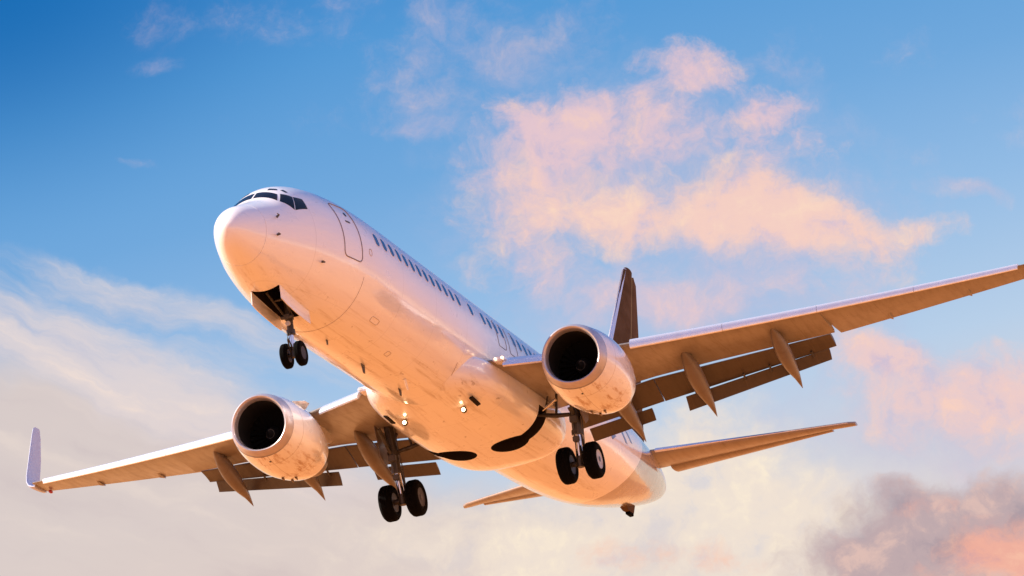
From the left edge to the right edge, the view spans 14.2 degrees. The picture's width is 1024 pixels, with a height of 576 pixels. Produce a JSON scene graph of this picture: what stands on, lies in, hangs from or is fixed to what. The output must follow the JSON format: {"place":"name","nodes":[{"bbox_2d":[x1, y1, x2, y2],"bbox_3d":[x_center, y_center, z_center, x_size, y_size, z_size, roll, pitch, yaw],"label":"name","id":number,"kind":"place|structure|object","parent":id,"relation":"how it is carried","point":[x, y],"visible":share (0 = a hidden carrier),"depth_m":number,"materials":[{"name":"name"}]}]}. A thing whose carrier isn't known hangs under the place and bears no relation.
{"place":"outdoors","nodes":[
{"label":"outdoors","id":0,"kind":"place"},
{"bbox_2d":[0,0,1023,575],"label":"sky","id":1,"kind":"structure","parent":0,"point":[742,159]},
{"bbox_2d":[26,186,1023,521],"bbox_3d":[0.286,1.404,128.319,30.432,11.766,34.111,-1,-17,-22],"label":"airliner","id":2,"kind":"object","parent":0,"point":[432,364],"visible":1,"depth_m":121.99,"materials":[{"name":"white paint"}]},
{"bbox_2d":[251,292,281,329],"bbox_3d":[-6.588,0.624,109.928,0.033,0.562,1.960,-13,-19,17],"label":"nose gear door","id":3,"kind":"structure","parent":2,"relation":"in","point":[266,312],"depth_m":109.86,"materials":[{"name":"white paint"}]},
{"bbox_2d":[279,285,310,323],"bbox_3d":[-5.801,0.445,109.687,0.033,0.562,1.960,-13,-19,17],"label":"nose gear door","id":4,"kind":"structure","parent":2,"relation":"in","point":[286,297],"depth_m":109.62,"materials":[{"name":"white paint"}]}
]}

